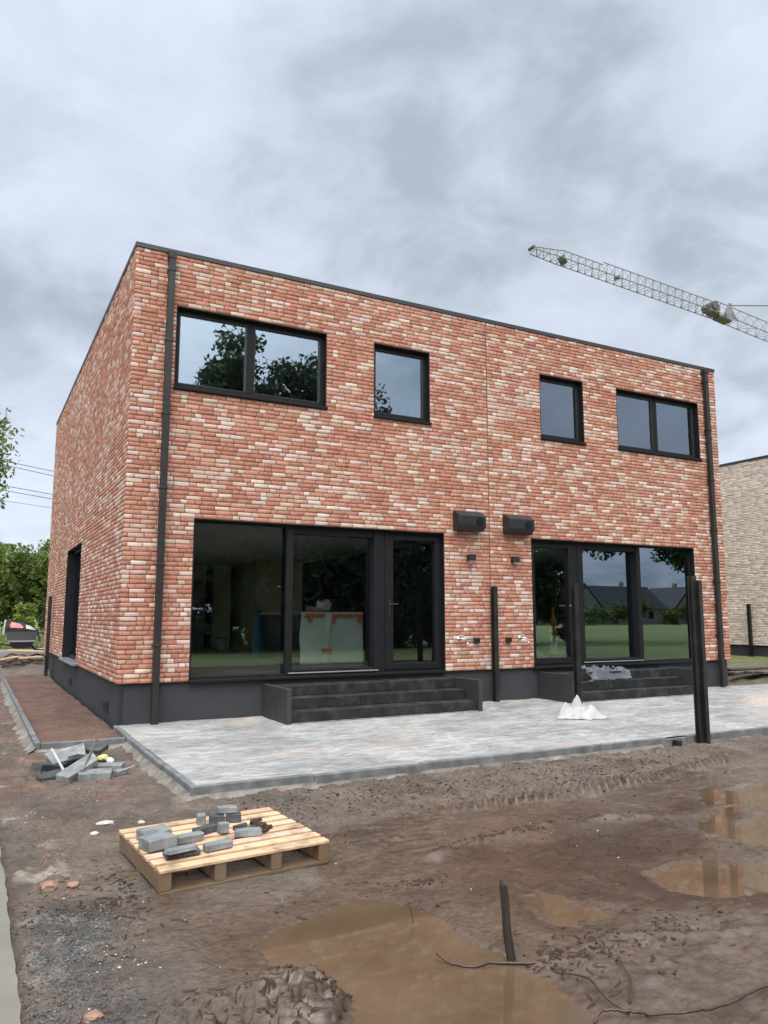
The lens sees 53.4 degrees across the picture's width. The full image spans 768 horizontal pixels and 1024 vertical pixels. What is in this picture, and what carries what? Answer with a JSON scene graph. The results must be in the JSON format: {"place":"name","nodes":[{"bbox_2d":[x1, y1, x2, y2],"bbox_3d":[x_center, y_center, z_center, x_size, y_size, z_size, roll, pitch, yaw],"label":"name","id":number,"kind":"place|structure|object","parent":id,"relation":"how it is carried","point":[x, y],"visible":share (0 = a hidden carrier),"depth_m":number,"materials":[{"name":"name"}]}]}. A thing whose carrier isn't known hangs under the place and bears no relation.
{"place":"outdoors","nodes":[
{"label":"outdoors","id":0,"kind":"place"},
{"bbox_2d":[0,628,44,649],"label":"tall grass","id":1,"kind":"structure","parent":0,"point":[3,639],"depth_m":24.89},
{"bbox_2d":[0,649,44,651],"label":"road","id":2,"kind":"structure","parent":0,"point":[16,649],"depth_m":21.64,"materials":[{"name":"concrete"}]},
{"bbox_2d":[0,620,44,649],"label":"cargo bike","id":3,"kind":"object","parent":2,"relation":"on","point":[19,634],"visible":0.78,"depth_m":20.68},
{"bbox_2d":[7,871,192,1023],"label":"gravel","id":4,"kind":"structure","parent":0,"point":[61,948],"depth_m":3.39,"materials":[{"name":"gravel"}]},
{"bbox_2d":[5,794,303,851],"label":"gravel","id":5,"kind":"structure","parent":0,"point":[275,800],"depth_m":6.10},
{"bbox_2d":[259,612,339,663],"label":"kitchen island","id":6,"kind":"structure","parent":0,"point":[270,636],"depth_m":14.87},
{"bbox_2d":[305,606,320,611],"bbox_3d":[-1.322,1.799,14.114,0.301,0.118,0.200,4,-9,-28],"label":"cardboard scrap","id":7,"kind":"object","parent":6,"relation":"on","point":[311,609],"visible":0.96,"depth_m":14.06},
{"bbox_2d":[315,599,331,611],"bbox_3d":[-1.140,1.756,14.322,0.296,0.237,0.238,-1,-8,4],"label":"plastic wrap","id":8,"kind":"object","parent":6,"relation":"on","point":[324,605],"visible":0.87,"depth_m":14.26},
{"bbox_2d":[299,612,362,664],"bbox_3d":[-0.930,2.272,13.796,1.262,0.928,0.132,4,-9,-28],"label":"protective sheet","id":9,"kind":"object","parent":6,"relation":"attached to","point":[330,637],"visible":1,"depth_m":13.81,"materials":[{"name":"plastic"}]},
{"bbox_2d":[0,618,767,1023],"bbox_3d":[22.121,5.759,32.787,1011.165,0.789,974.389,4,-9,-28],"label":"muddy ground","id":10,"kind":"structure","parent":0,"point":[204,954],"depth_m":4.51,"materials":[{"name":"soil"}]},
{"bbox_2d":[0,542,16,612],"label":"deciduous tree","id":11,"kind":"object","parent":10,"relation":"on","point":[4,572],"visible":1,"depth_m":44.76,"materials":[{"name":"green plant"}]},
{"bbox_2d":[0,847,20,1023],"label":"concrete strip","id":12,"kind":"object","parent":10,"relation":"on","point":[10,1008],"visible":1,"depth_m":3.15,"materials":[{"name":"concrete"}]},
{"bbox_2d":[0,408,24,508],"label":"deciduous tree","id":13,"kind":"object","parent":10,"relation":"on","point":[3,440],"visible":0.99,"depth_m":26.86,"materials":[{"name":"green plant"}]},
{"bbox_2d":[0,679,34,753],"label":"concrete haunch","id":14,"kind":"object","parent":10,"relation":"on","point":[23,737],"visible":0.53,"depth_m":10.16,"materials":[{"name":"concrete"}]},
{"bbox_2d":[2,676,40,749],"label":"flower bed kerb","id":15,"kind":"structure","parent":10,"relation":"on","point":[33,737],"depth_m":10.34,"materials":[{"name":"grey concrete"}]},
{"bbox_2d":[0,542,44,629],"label":"deciduous tree","id":16,"kind":"object","parent":10,"relation":"on","point":[23,563],"visible":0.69,"depth_m":47.12,"materials":[{"name":"green plant"}]},
{"bbox_2d":[12,602,37,626],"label":"shrub","id":17,"kind":"object","parent":10,"relation":"on","point":[29,615],"visible":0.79,"depth_m":42.14,"materials":[{"name":"green plant"}]},
{"bbox_2d":[8,543,41,620],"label":"deciduous tree","id":18,"kind":"object","parent":10,"relation":"on","point":[32,547],"visible":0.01,"depth_m":55.45,"materials":[{"name":"green plant"}]},
{"bbox_2d":[7,649,43,652],"bbox_3d":[-9.107,3.530,19.405,0.850,0.030,0.220,7,-6,-23],"label":"plywood offcut","id":19,"kind":"object","parent":10,"relation":"on","point":[14,650],"visible":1,"depth_m":19.34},
{"bbox_2d":[11,556,39,618],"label":"deciduous tree","id":20,"kind":"object","parent":10,"relation":"on","point":[29,580],"visible":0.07,"depth_m":51.23,"materials":[{"name":"green plant"}]},
{"bbox_2d":[27,552,48,620],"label":"deciduous tree","id":21,"kind":"object","parent":10,"relation":"on","point":[38,596],"visible":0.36,"depth_m":47.40,"materials":[{"name":"green plant"}]},
{"bbox_2d":[30,539,49,556],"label":"deciduous tree","id":22,"kind":"object","parent":10,"relation":"on","point":[46,545],"visible":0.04,"depth_m":58.47,"materials":[{"name":"green plant"}]},
{"bbox_2d":[36,611,45,630],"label":"shrub","id":23,"kind":"object","parent":10,"relation":"on","point":[41,621],"visible":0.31,"depth_m":43.38,"materials":[{"name":"green plant"}]},
{"bbox_2d":[30,762,59,770],"bbox_3d":[-3.154,2.390,7.170,0.113,0.063,0.376,8,-18,13],"label":"paver piece","id":24,"kind":"object","parent":10,"relation":"on","point":[44,766],"visible":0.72,"depth_m":7.05,"materials":[{"name":"concrete"}]},
{"bbox_2d":[44,743,85,764],"bbox_3d":[-3.066,2.366,7.427,0.390,0.053,0.207,-4,19,-45],"label":"paver piece","id":25,"kind":"object","parent":24,"relation":"on","point":[63,754],"visible":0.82,"depth_m":7.39,"materials":[{"name":"grey concrete"}]},
{"bbox_2d":[68,754,85,762],"bbox_3d":[-2.904,2.380,7.361,0.145,0.054,0.242,-21,-31,24],"label":"paver piece","id":26,"kind":"object","parent":25,"relation":"on","point":[74,758],"visible":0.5,"depth_m":7.27,"materials":[{"name":"concrete"}]},
{"bbox_2d":[97,754,107,760],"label":"foam piece","id":27,"kind":"object","parent":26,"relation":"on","point":[102,757],"visible":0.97,"depth_m":7.44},
{"bbox_2d":[44,596,51,675],"bbox_3d":[-7.780,3.025,17.674,0.075,2.130,0.085,4,-9,-28],"label":"fence post","id":28,"kind":"object","parent":10,"relation":"on","point":[48,636],"visible":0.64,"depth_m":17.66,"materials":[{"name":"black metal"}]},
{"bbox_2d":[39,880,58,891],"bbox_3d":[-1.902,2.125,4.339,0.118,0.058,0.092,4,-9,-28],"label":"stone","id":29,"kind":"object","parent":10,"relation":"on","point":[49,885],"visible":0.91,"depth_m":4.31,"materials":[{"name":"stone"}]},
{"bbox_2d":[36,767,66,781],"bbox_3d":[-3.004,2.410,7.000,0.322,0.059,0.141,-2,1,-37],"label":"paver piece","id":30,"kind":"object","parent":10,"relation":"on","point":[46,776],"visible":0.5,"depth_m":6.92,"materials":[{"name":"concrete"}]},
{"bbox_2d":[67,881,79,887],"bbox_3d":[-1.766,2.115,4.332,0.072,0.036,0.055,-1,-8,5],"label":"stone","id":31,"kind":"object","parent":10,"relation":"on","point":[72,884],"visible":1,"depth_m":4.32,"materials":[{"name":"stone"}]},
{"bbox_2d":[28,743,123,753],"bbox_3d":[-3.346,2.649,8.377,1.000,0.112,0.266,4,-9,-28],"label":"concrete haunch","id":32,"kind":"object","parent":10,"relation":"on","point":[112,746],"visible":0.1,"depth_m":8.37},
{"bbox_2d":[56,751,97,782],"bbox_3d":[-2.798,2.356,7.043,0.151,0.074,0.467,5,11,20],"label":"paver piece","id":33,"kind":"object","parent":10,"relation":"on","point":[68,774],"visible":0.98,"depth_m":6.96,"materials":[{"name":"grey concrete"}]},
{"bbox_2d":[51,748,63,769],"bbox_3d":[-2.990,2.308,7.035,0.386,0.218,0.024,-8,-11,44],"label":"strip","id":34,"kind":"object","parent":33,"relation":"on","point":[57,759],"visible":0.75,"depth_m":7.06,"materials":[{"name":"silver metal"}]},
{"bbox_2d":[22,766,137,785],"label":"rubble crumbs","id":35,"kind":"object","parent":10,"relation":"on","point":[64,784],"visible":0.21,"depth_m":6.87,"materials":[{"name":"concrete"}]},
{"bbox_2d":[40,737,125,749],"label":"flower bed kerb","id":36,"kind":"structure","parent":10,"relation":"on","point":[66,744],"depth_m":8.52,"materials":[{"name":"grey concrete"}]},
{"bbox_2d":[82,1009,103,1022],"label":"stone","id":37,"kind":"object","parent":10,"relation":"on","point":[94,1015],"visible":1,"depth_m":2.94,"materials":[{"name":"stone"}]},
{"bbox_2d":[40,781,150,876],"bbox_3d":[-2.232,2.286,5.700,0.592,0.079,2.447,1,-8,-7],"label":"brick rubble","id":38,"kind":"object","parent":10,"relation":"on","point":[55,871],"visible":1,"depth_m":4.91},
{"bbox_2d":[77,768,113,781],"bbox_3d":[-2.637,2.415,7.002,0.338,0.085,0.175,8,-7,-31],"label":"paver piece","id":39,"kind":"object","parent":10,"relation":"on","point":[97,774],"visible":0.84,"depth_m":6.94,"materials":[{"name":"grey concrete"}]},
{"bbox_2d":[82,738,96,772],"bbox_3d":[-2.765,2.295,7.158,0.024,0.259,0.522,1,-8,-8],"label":"strip","id":40,"kind":"object","parent":39,"relation":"on","point":[90,752],"visible":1,"depth_m":7.19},
{"bbox_2d":[96,820,113,824],"bbox_3d":[-2.018,2.247,5.518,0.120,0.029,0.075,0,-8,-2],"label":"stone","id":41,"kind":"object","parent":10,"relation":"on","point":[106,822],"visible":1,"depth_m":5.51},
{"bbox_2d":[96,762,124,769],"bbox_3d":[-2.624,2.458,7.344,0.277,0.073,0.132,5,-5,-22],"label":"paver piece","id":42,"kind":"object","parent":10,"relation":"on","point":[117,765],"visible":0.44,"depth_m":7.31,"materials":[{"name":"grey concrete"}]},
{"bbox_2d":[112,768,127,775],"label":"paver piece","id":43,"kind":"object","parent":10,"relation":"on","point":[123,772],"visible":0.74,"depth_m":7.19,"materials":[{"name":"grey concrete"}]},
{"bbox_2d":[113,725,129,736],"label":"patio kerb","id":44,"kind":"structure","parent":10,"relation":"on","point":[120,731],"depth_m":9.30,"materials":[{"name":"grey concrete"}]},
{"bbox_2d":[122,742,190,796],"bbox_3d":[-2.371,2.515,7.392,0.258,0.153,2.990,4,-9,-28],"label":"concrete haunch","id":45,"kind":"object","parent":10,"relation":"on","point":[163,777],"visible":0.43,"depth_m":7.12,"materials":[{"name":"concrete"}]},
{"bbox_2d":[124,734,195,791],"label":"patio kerb","id":46,"kind":"structure","parent":10,"relation":"on","point":[183,781],"depth_m":7.20,"materials":[{"name":"grey concrete"}]},
{"bbox_2d":[119,807,328,895],"bbox_3d":[-1.038,2.135,4.885,1.070,0.140,0.930,4,-8,-32],"label":"wooden pallet","id":47,"kind":"object","parent":10,"relation":"on","point":[156,869],"visible":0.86,"depth_m":4.65,"materials":[{"name":"brown wood"}]},
{"bbox_2d":[136,824,171,839],"bbox_3d":[-1.446,2.020,4.805,0.186,0.068,0.138,6,-10,-40],"label":"paver","id":48,"kind":"object","parent":47,"relation":"on","point":[144,831],"visible":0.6,"depth_m":4.78,"materials":[{"name":"grey concrete"}]},
{"bbox_2d":[138,831,177,852],"bbox_3d":[-1.371,1.999,4.633,0.190,0.067,0.143,7,-11,-44],"label":"paver","id":49,"kind":"object","parent":47,"relation":"on","point":[154,842],"visible":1,"depth_m":4.59,"materials":[{"name":"grey concrete"}]},
{"bbox_2d":[162,845,200,859],"bbox_3d":[-1.183,1.993,4.470,0.209,0.035,0.089,5,-9,-32],"label":"paver","id":50,"kind":"object","parent":47,"relation":"on","point":[185,854],"visible":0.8,"depth_m":4.43,"materials":[{"name":"concrete"}]},
{"bbox_2d":[164,842,196,854],"bbox_3d":[-1.170,1.962,4.445,0.208,0.033,0.076,7,-16,-42],"label":"paver","id":51,"kind":"object","parent":50,"relation":"on","point":[181,849],"visible":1,"depth_m":4.42,"materials":[{"name":"grey concrete"}]},
{"bbox_2d":[177,830,203,844],"bbox_3d":[-1.209,2.021,4.738,0.176,0.051,0.069,6,-10,-40],"label":"paver","id":52,"kind":"object","parent":47,"relation":"on","point":[190,837],"visible":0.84,"depth_m":4.72,"materials":[{"name":"grey concrete"}]},
{"bbox_2d":[196,813,205,824],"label":"paver","id":53,"kind":"object","parent":47,"relation":"on","point":[200,818],"visible":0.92,"depth_m":5.11,"materials":[{"name":"grey concrete"}]},
{"bbox_2d":[192,823,216,834],"bbox_3d":[-1.154,2.048,4.924,0.067,0.048,0.168,-6,-10,37],"label":"paver","id":54,"kind":"object","parent":47,"relation":"on","point":[208,828],"visible":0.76,"depth_m":4.91,"materials":[{"name":"concrete"}]},
{"bbox_2d":[209,813,224,824],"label":"paver","id":55,"kind":"object","parent":47,"relation":"on","point":[215,818],"visible":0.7,"depth_m":5.11,"materials":[{"name":"concrete"}]},
{"bbox_2d":[202,837,232,851],"bbox_3d":[-0.999,2.001,4.592,0.176,0.046,0.061,6,-10,-36],"label":"paver","id":56,"kind":"object","parent":47,"relation":"on","point":[224,843],"visible":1,"depth_m":4.57,"materials":[{"name":"grey concrete"}]},
{"bbox_2d":[217,821,228,833],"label":"paver","id":57,"kind":"object","parent":47,"relation":"on","point":[222,827],"visible":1,"depth_m":4.91,"materials":[{"name":"grey concrete"}]},
{"bbox_2d":[226,811,240,822],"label":"paver","id":58,"kind":"object","parent":47,"relation":"on","point":[234,818],"visible":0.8,"depth_m":5.16,"materials":[{"name":"concrete"}]},
{"bbox_2d":[217,804,237,813],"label":"paver","id":59,"kind":"object","parent":58,"relation":"on","point":[227,809],"visible":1,"depth_m":5.17,"materials":[{"name":"grey concrete"}]},
{"bbox_2d":[233,822,246,829],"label":"paver","id":60,"kind":"object","parent":47,"relation":"on","point":[244,824],"visible":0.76,"depth_m":5.00,"materials":[{"name":"concrete"}]},
{"bbox_2d":[234,827,261,837],"bbox_3d":[-0.867,2.039,4.864,0.170,0.047,0.071,3,-8,-18],"label":"paver","id":61,"kind":"object","parent":47,"relation":"on","point":[247,832],"visible":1,"depth_m":4.84,"materials":[{"name":"grey concrete"}]},
{"bbox_2d":[10,781,619,1011],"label":"stone chips","id":62,"kind":"object","parent":10,"relation":"on","point":[182,917],"visible":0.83,"depth_m":3.88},
{"bbox_2d":[43,241,730,729],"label":"brick house","id":63,"kind":"structure","parent":10,"relation":"on","point":[237,445],"depth_m":12.65,"materials":[{"name":"brick"}]},
{"bbox_2d":[59,542,81,665],"bbox_3d":[-6.004,1.791,14.846,0.250,2.228,2.428,4,-9,-28],"label":"window","id":64,"kind":"structure","parent":63,"relation":"in","point":[74,555],"depth_m":15.78,"materials":[{"name":"black metal"}]},
{"bbox_2d":[191,581,205,648],"bbox_3d":[-5.109,2.744,20.386,0.630,1.781,0.043,4,-9,-28],"label":"inner door","id":65,"kind":"structure","parent":63,"relation":"in","point":[198,609],"depth_m":20.44,"materials":[{"name":"black"}]},
{"bbox_2d":[216,637,226,648],"bbox_3d":[-4.277,3.453,20.079,0.305,0.300,0.310,4,-9,-28],"label":"bucket","id":66,"kind":"object","parent":63,"relation":"on","point":[221,642],"visible":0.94,"depth_m":19.97,"materials":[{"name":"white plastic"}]},
{"bbox_2d":[173,306,327,409],"bbox_3d":[-1.920,-2.215,11.215,2.320,1.207,0.210,4,-9,-28],"label":"window","id":67,"kind":"structure","parent":63,"relation":"in","point":[251,326],"depth_m":11.23,"materials":[{"name":"black metal"}]},
{"bbox_2d":[252,610,261,658],"bbox_3d":[-2.576,2.502,15.524,0.169,1.009,0.492,1,-8,-7],"label":"blue wrap roll","id":68,"kind":"object","parent":63,"relation":"on","point":[257,633],"visible":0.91,"depth_m":15.45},
{"bbox_2d":[187,518,446,682],"bbox_3d":[-0.877,1.327,11.376,4.060,2.213,0.320,4,-9,-28],"label":"patio window","id":69,"kind":"structure","parent":63,"relation":"in","point":[380,542],"depth_m":11.70,"materials":[{"name":"black metal"}]},
{"bbox_2d":[302,544,433,662],"bbox_3d":[-0.375,1.945,15.703,0.578,2.102,5.514,4,-9,-28],"label":"tall cabinet","id":70,"kind":"object","parent":63,"relation":"on","point":[340,584],"visible":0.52,"depth_m":13.94,"materials":[{"name":"black"}]},
{"bbox_2d":[373,343,431,424],"bbox_3d":[0.267,-2.048,12.373,1.060,1.227,0.210,4,-9,-28],"label":"window","id":71,"kind":"structure","parent":63,"relation":"in","point":[425,375],"depth_m":12.51,"materials":[{"name":"black metal"}]},
{"bbox_2d":[539,374,586,444],"bbox_3d":[3.208,-1.845,13.933,1.050,1.207,0.210,4,-9,-28],"label":"window","id":72,"kind":"structure","parent":63,"relation":"in","point":[561,399],"depth_m":14.04,"materials":[{"name":"glass"}]},
{"bbox_2d":[531,539,694,668],"bbox_3d":[4.264,1.698,14.101,4.060,2.213,0.320,4,-9,-28],"label":"patio window","id":73,"kind":"structure","parent":63,"relation":"in","point":[634,604],"depth_m":14.29,"materials":[{"name":"black metal"}]},
{"bbox_2d":[616,388,702,460],"bbox_3d":[5.394,-1.688,15.093,2.290,1.207,0.210,4,-9,-28],"label":"window","id":74,"kind":"structure","parent":63,"relation":"in","point":[646,423],"depth_m":15.15,"materials":[{"name":"glass"}]},
{"bbox_2d":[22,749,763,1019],"bbox_3d":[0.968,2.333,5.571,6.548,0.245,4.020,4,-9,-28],"label":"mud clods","id":75,"kind":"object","parent":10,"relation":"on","point":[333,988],"visible":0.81,"depth_m":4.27,"materials":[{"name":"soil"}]},
{"bbox_2d":[170,744,663,804],"bbox_3d":[0.760,2.504,7.282,5.500,0.130,0.168,4,-9,-28],"label":"concrete haunch","id":76,"kind":"object","parent":10,"relation":"on","point":[230,795],"visible":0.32,"depth_m":6.86,"materials":[{"name":"concrete"}]},
{"bbox_2d":[257,900,593,1023],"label":"puddle","id":77,"kind":"object","parent":10,"relation":"on","point":[381,962],"visible":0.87,"depth_m":3.36,"materials":[{"name":"liquid"}]},
{"bbox_2d":[436,952,535,967],"bbox_3d":[0.454,2.009,3.411,0.448,0.036,0.066,-1,-8,6],"label":"stick","id":78,"kind":"object","parent":77,"relation":"in","point":[496,962],"visible":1,"depth_m":3.41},
{"bbox_2d":[189,737,666,795],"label":"patio kerb","id":79,"kind":"structure","parent":10,"relation":"on","point":[213,788],"depth_m":7.11,"materials":[{"name":"grey concrete"}]},
{"bbox_2d":[499,879,515,961],"bbox_3d":[0.564,1.897,3.456,0.080,0.453,0.046,0,-8,-3],"label":"wooden stake","id":80,"kind":"object","parent":10,"relation":"on","point":[507,932],"visible":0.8,"depth_m":3.45,"materials":[{"name":"wood"}]},
{"bbox_2d":[518,890,612,928],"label":"puddle","id":81,"kind":"object","parent":10,"relation":"on","point":[560,910],"visible":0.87,"depth_m":4.03,"materials":[{"name":"liquid"}]},
{"bbox_2d":[562,972,629,1014],"bbox_3d":[0.864,1.953,3.130,0.047,0.037,0.387,3,-8,-24],"label":"root","id":82,"kind":"object","parent":10,"relation":"on","point":[601,992],"visible":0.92,"depth_m":3.10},
{"bbox_2d":[593,1008,649,1023],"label":"root","id":83,"kind":"object","parent":10,"relation":"on","point":[619,1010],"visible":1,"depth_m":2.93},
{"bbox_2d":[615,959,632,1002],"bbox_3d":[1.018,1.956,3.209,0.040,0.039,0.365,-1,-8,8],"label":"root","id":84,"kind":"object","parent":10,"relation":"on","point":[631,985],"visible":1,"depth_m":3.17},
{"bbox_2d":[528,245,767,341],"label":"tower crane","id":85,"kind":"object","parent":10,"relation":"on","point":[711,310],"visible":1,"depth_m":52.08,"materials":[{"name":"grey paint"}]},
{"bbox_2d":[666,737,686,746],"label":"patio kerb","id":86,"kind":"structure","parent":10,"relation":"on","point":[670,740],"depth_m":8.77,"materials":[{"name":"grey concrete"}]},
{"bbox_2d":[687,576,703,742],"bbox_3d":[3.670,1.929,8.954,0.068,2.350,0.075,6,-10,-36],"label":"fence post","id":87,"kind":"object","parent":10,"relation":"on","point":[696,676],"visible":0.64,"depth_m":8.97,"materials":[{"name":"black metal"}]},
{"bbox_2d":[695,580,710,743],"bbox_3d":[3.736,1.951,8.929,0.055,2.300,0.060,6,-10,-36],"label":"fence post","id":88,"kind":"object","parent":10,"relation":"on","point":[703,668],"visible":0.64,"depth_m":8.94,"materials":[{"name":"black metal"}]},
{"bbox_2d":[642,860,767,898],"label":"puddle","id":89,"kind":"object","parent":10,"relation":"on","point":[712,878],"visible":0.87,"depth_m":4.52,"materials":[{"name":"liquid"}]},
{"bbox_2d":[645,983,767,1016],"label":"root","id":90,"kind":"object","parent":10,"relation":"on","point":[741,997],"visible":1,"depth_m":2.94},
{"bbox_2d":[684,726,767,743],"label":"patio kerb","id":91,"kind":"structure","parent":10,"relation":"on","point":[728,734],"depth_m":9.23,"materials":[{"name":"grey concrete"}]},
{"bbox_2d":[685,782,767,845],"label":"puddle","id":92,"kind":"object","parent":10,"relation":"on","point":[754,832],"visible":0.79,"depth_m":5.98,"materials":[{"name":"liquid"}]},
{"bbox_2d":[711,735,761,740],"bbox_3d":[6.788,2.949,10.505,7.200,0.113,0.118,4,-9,-28],"label":"concrete haunch","id":93,"kind":"object","parent":10,"relation":"on","point":[748,736],"visible":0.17,"depth_m":9.25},
{"bbox_2d":[719,455,767,656],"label":"cream house","id":94,"kind":"structure","parent":10,"relation":"on","point":[744,491],"depth_m":22.14,"materials":[{"name":"brick"}]},
{"bbox_2d":[727,666,767,669],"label":"timber board","id":95,"kind":"object","parent":10,"relation":"on","point":[747,668],"visible":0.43,"depth_m":17.27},
{"bbox_2d":[728,669,767,674],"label":"timber board","id":96,"kind":"object","parent":10,"relation":"on","point":[735,672],"visible":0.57,"depth_m":16.59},
{"bbox_2d":[746,604,753,656],"bbox_3d":[10.432,3.632,21.724,0.075,2.020,0.085,4,-9,-28],"label":"fence post","id":97,"kind":"object","parent":10,"relation":"on","point":[750,635],"visible":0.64,"depth_m":21.75,"materials":[{"name":"black metal"}]},
{"label":"paver piece","id":98,"kind":"object","parent":10,"relation":"on","visible":0},
{"bbox_2d":[73,742,108,754],"bbox_3d":[-2.962,2.384,7.703,0.335,0.056,0.177,8,3,-13],"label":"paver piece","id":99,"kind":"object","parent":98,"relation":"on","point":[99,749],"visible":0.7,"depth_m":7.70,"materials":[{"name":"concrete"}]},
{"bbox_2d":[0,0,767,595],"label":"sky","id":100,"kind":"structure","parent":0,"point":[415,151],"materials":[{"name":"grey"}]},
{"bbox_2d":[118,684,767,784],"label":"patio","id":101,"kind":"structure","parent":0,"point":[205,751],"depth_m":8.98,"materials":[{"name":"concrete"}]},
{"bbox_2d":[261,675,482,724],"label":"entrance steps","id":102,"kind":"structure","parent":101,"relation":"on","point":[299,703],"depth_m":10.72,"materials":[{"name":"concrete"}]},
{"bbox_2d":[491,586,499,701],"bbox_3d":[1.817,2.250,12.459,0.075,2.060,0.085,4,-9,-28],"label":"fence post","id":103,"kind":"object","parent":101,"relation":"on","point":[495,643],"visible":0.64,"depth_m":12.45,"materials":[{"name":"black metal"}]},
{"bbox_2d":[570,582,582,704],"bbox_3d":[2.720,2.025,10.774,0.075,2.050,0.085,4,-9,-28],"label":"fence post","id":104,"kind":"object","parent":101,"relation":"on","point":[576,646],"visible":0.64,"depth_m":10.79,"materials":[{"name":"black metal"}]},
{"bbox_2d":[556,695,607,719],"bbox_3d":[2.674,2.654,10.434,0.806,0.296,0.648,0,-8,0],"label":"bag","id":105,"kind":"object","parent":101,"relation":"on","point":[577,709],"visible":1,"depth_m":10.34,"materials":[{"name":"plastic"}]},
{"bbox_2d":[537,666,692,702],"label":"entrance steps","id":106,"kind":"structure","parent":101,"relation":"on","point":[658,681],"depth_m":12.97,"materials":[{"name":"concrete"}]},
{"bbox_2d":[581,665,631,681],"bbox_3d":[3.829,2.766,13.188,1.192,0.241,0.523,4,-9,-28],"label":"plastic sheet","id":107,"kind":"object","parent":106,"relation":"on","point":[602,673],"visible":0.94,"depth_m":13.25,"materials":[{"name":"grey"}]},
{"bbox_2d":[741,688,767,704],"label":"sand heap","id":108,"kind":"object","parent":101,"relation":"on","point":[760,698],"visible":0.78,"depth_m":12.25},
{"bbox_2d":[536,649,547,657],"bbox_3d":[2.546,2.306,14.669,1.512,1.095,0.484,1,-8,-7],"label":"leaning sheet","id":109,"kind":"object","parent":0,"point":[540,654],"depth_m":14.87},
{"bbox_2d":[550,609,557,657],"bbox_3d":[3.233,2.348,14.555,0.144,1.000,0.144,4,-9,-28],"label":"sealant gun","id":110,"kind":"object","parent":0,"point":[553,640],"visible":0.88,"depth_m":14.50,"materials":[{"name":"plastic"}]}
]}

